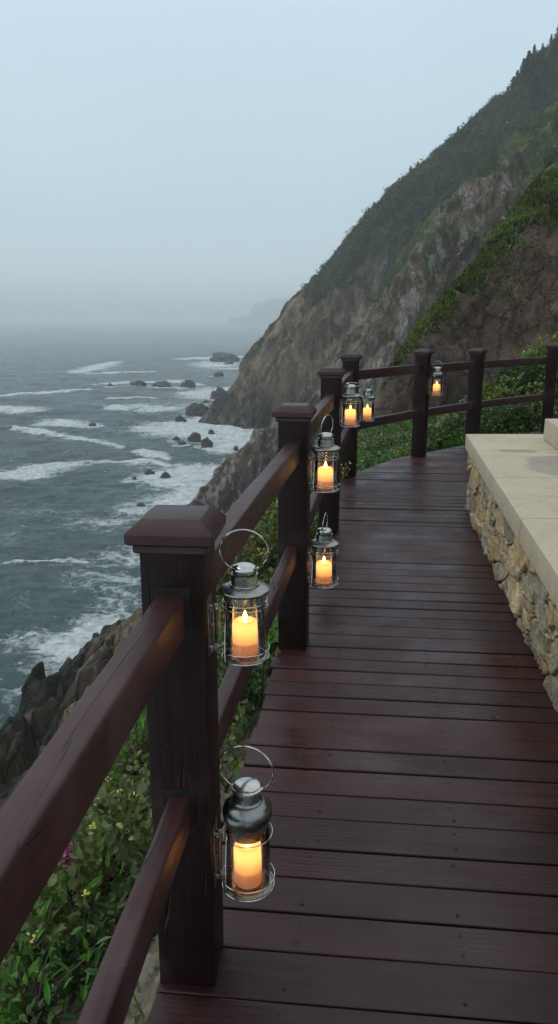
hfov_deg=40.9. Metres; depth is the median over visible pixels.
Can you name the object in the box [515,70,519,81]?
conifer tree
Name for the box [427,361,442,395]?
candle lantern
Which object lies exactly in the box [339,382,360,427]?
candle lantern
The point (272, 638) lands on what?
leafy shrub
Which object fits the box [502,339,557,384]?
leafy shrub
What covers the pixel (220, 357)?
sea rock
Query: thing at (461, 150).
hillside scrub
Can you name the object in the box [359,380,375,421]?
candle lantern
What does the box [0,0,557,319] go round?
sky
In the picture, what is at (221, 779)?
grass
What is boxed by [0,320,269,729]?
sea
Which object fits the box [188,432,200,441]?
sea rock
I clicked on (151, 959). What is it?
ledge stone
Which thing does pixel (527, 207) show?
hill grass
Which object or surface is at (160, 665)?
wooden railing
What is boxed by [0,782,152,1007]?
leafy shrub
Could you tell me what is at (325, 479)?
candle lantern
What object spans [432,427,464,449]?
leafy shrub
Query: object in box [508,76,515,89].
conifer tree
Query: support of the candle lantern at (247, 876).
attached to the wooden railing
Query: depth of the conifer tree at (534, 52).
375.03 m
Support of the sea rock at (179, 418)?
in the sea
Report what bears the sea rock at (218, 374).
in the sea
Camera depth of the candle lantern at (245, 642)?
1.57 m
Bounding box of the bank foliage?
[262,335,557,520]
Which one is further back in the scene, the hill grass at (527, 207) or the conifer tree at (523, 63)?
the conifer tree at (523, 63)
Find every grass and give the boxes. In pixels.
[5,427,527,1016]
[359,152,557,419]
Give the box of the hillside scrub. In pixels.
[252,38,557,362]
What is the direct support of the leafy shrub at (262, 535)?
on the hillside
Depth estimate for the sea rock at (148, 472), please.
227.28 m
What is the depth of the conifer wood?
360.67 m
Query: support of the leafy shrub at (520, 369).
on the hillside
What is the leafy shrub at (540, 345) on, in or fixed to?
on the hillside
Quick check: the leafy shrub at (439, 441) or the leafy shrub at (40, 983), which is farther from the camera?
the leafy shrub at (439, 441)
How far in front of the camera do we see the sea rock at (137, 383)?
529.23 m
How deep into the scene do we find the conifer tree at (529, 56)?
374.50 m
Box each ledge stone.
[129,971,153,1016]
[141,953,158,975]
[220,790,232,823]
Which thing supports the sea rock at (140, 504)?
in the sea
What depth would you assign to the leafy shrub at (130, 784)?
3.00 m
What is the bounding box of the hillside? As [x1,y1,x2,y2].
[0,39,557,1023]
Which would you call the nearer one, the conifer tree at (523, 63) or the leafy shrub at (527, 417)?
the leafy shrub at (527, 417)
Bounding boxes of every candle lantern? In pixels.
[207,529,269,666]
[212,746,274,901]
[307,513,338,588]
[308,414,340,492]
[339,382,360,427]
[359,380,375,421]
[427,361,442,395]
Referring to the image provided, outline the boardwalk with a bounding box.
[146,432,557,1023]
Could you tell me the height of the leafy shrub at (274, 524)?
0.720 m
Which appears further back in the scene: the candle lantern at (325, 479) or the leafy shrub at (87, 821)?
the candle lantern at (325, 479)
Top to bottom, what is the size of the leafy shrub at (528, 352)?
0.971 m
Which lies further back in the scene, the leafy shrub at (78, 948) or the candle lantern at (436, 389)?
the candle lantern at (436, 389)
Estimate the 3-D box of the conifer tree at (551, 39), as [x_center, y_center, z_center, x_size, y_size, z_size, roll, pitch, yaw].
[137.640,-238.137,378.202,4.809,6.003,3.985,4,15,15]
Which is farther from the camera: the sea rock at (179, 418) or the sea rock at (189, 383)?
the sea rock at (189, 383)
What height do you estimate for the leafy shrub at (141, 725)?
0.585 m
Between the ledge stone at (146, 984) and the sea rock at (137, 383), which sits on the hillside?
the ledge stone at (146, 984)
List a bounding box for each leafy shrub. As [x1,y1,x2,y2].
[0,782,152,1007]
[0,843,127,1023]
[1,865,157,1023]
[57,787,152,894]
[81,760,150,840]
[96,707,149,805]
[216,503,313,600]
[217,502,277,594]
[217,619,277,684]
[218,644,280,725]
[239,501,318,563]
[261,462,350,521]
[357,454,409,468]
[370,443,428,462]
[400,427,464,456]
[427,411,498,443]
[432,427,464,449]
[438,402,537,433]
[481,394,557,432]
[482,373,543,408]
[486,352,557,404]
[500,346,557,379]
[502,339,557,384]
[519,326,557,365]
[521,365,557,409]
[522,383,557,418]
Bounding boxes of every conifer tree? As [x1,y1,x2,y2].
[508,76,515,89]
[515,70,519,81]
[519,58,524,73]
[520,50,531,65]
[531,44,538,58]
[547,34,553,45]
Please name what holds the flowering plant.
on the hillside
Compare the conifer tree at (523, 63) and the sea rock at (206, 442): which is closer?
the sea rock at (206, 442)
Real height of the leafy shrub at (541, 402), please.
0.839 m
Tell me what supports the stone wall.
on the hillside
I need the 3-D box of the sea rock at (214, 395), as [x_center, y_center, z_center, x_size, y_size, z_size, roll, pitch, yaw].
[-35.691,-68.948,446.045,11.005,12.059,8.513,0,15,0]
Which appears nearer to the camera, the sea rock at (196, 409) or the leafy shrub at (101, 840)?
the leafy shrub at (101, 840)
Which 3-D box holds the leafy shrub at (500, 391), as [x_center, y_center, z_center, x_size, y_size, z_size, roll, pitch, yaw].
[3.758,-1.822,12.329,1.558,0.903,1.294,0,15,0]
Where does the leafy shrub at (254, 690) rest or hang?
on the hillside
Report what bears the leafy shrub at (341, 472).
on the hillside
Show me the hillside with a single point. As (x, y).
(270, 379)
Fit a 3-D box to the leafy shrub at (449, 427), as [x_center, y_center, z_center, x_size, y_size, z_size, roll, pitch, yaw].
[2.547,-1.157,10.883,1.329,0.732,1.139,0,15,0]
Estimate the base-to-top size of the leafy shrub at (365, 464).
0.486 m
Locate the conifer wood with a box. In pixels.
[519,35,557,112]
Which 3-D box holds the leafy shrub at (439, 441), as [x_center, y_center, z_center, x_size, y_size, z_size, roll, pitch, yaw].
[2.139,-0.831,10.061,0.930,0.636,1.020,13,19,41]
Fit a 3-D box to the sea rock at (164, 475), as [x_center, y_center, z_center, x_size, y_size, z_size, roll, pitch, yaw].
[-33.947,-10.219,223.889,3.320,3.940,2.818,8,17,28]
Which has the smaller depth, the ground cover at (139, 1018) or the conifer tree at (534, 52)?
the ground cover at (139, 1018)
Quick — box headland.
[226,296,291,324]
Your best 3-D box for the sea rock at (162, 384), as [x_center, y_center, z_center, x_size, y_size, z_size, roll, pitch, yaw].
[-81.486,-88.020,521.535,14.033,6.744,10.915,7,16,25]
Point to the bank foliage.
(381, 442)
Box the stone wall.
[465,419,557,711]
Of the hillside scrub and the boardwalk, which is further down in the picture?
the boardwalk
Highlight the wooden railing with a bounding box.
[0,343,557,1023]
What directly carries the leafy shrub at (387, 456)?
on the hillside
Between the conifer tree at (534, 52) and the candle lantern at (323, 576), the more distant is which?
the conifer tree at (534, 52)
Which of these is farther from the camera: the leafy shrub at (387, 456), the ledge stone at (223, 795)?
the leafy shrub at (387, 456)
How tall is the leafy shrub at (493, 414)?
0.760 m
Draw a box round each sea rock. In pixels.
[129,380,146,385]
[136,502,145,506]
[144,470,154,474]
[151,381,171,386]
[160,471,170,478]
[175,414,186,421]
[181,380,195,387]
[185,403,207,416]
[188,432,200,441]
[201,437,212,447]
[210,352,239,361]
[210,386,225,399]
[213,371,224,376]
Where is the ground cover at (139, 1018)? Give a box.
[0,460,385,1023]
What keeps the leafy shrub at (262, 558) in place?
on the hillside
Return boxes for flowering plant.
[47,840,91,916]
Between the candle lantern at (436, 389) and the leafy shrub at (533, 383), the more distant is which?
the leafy shrub at (533, 383)

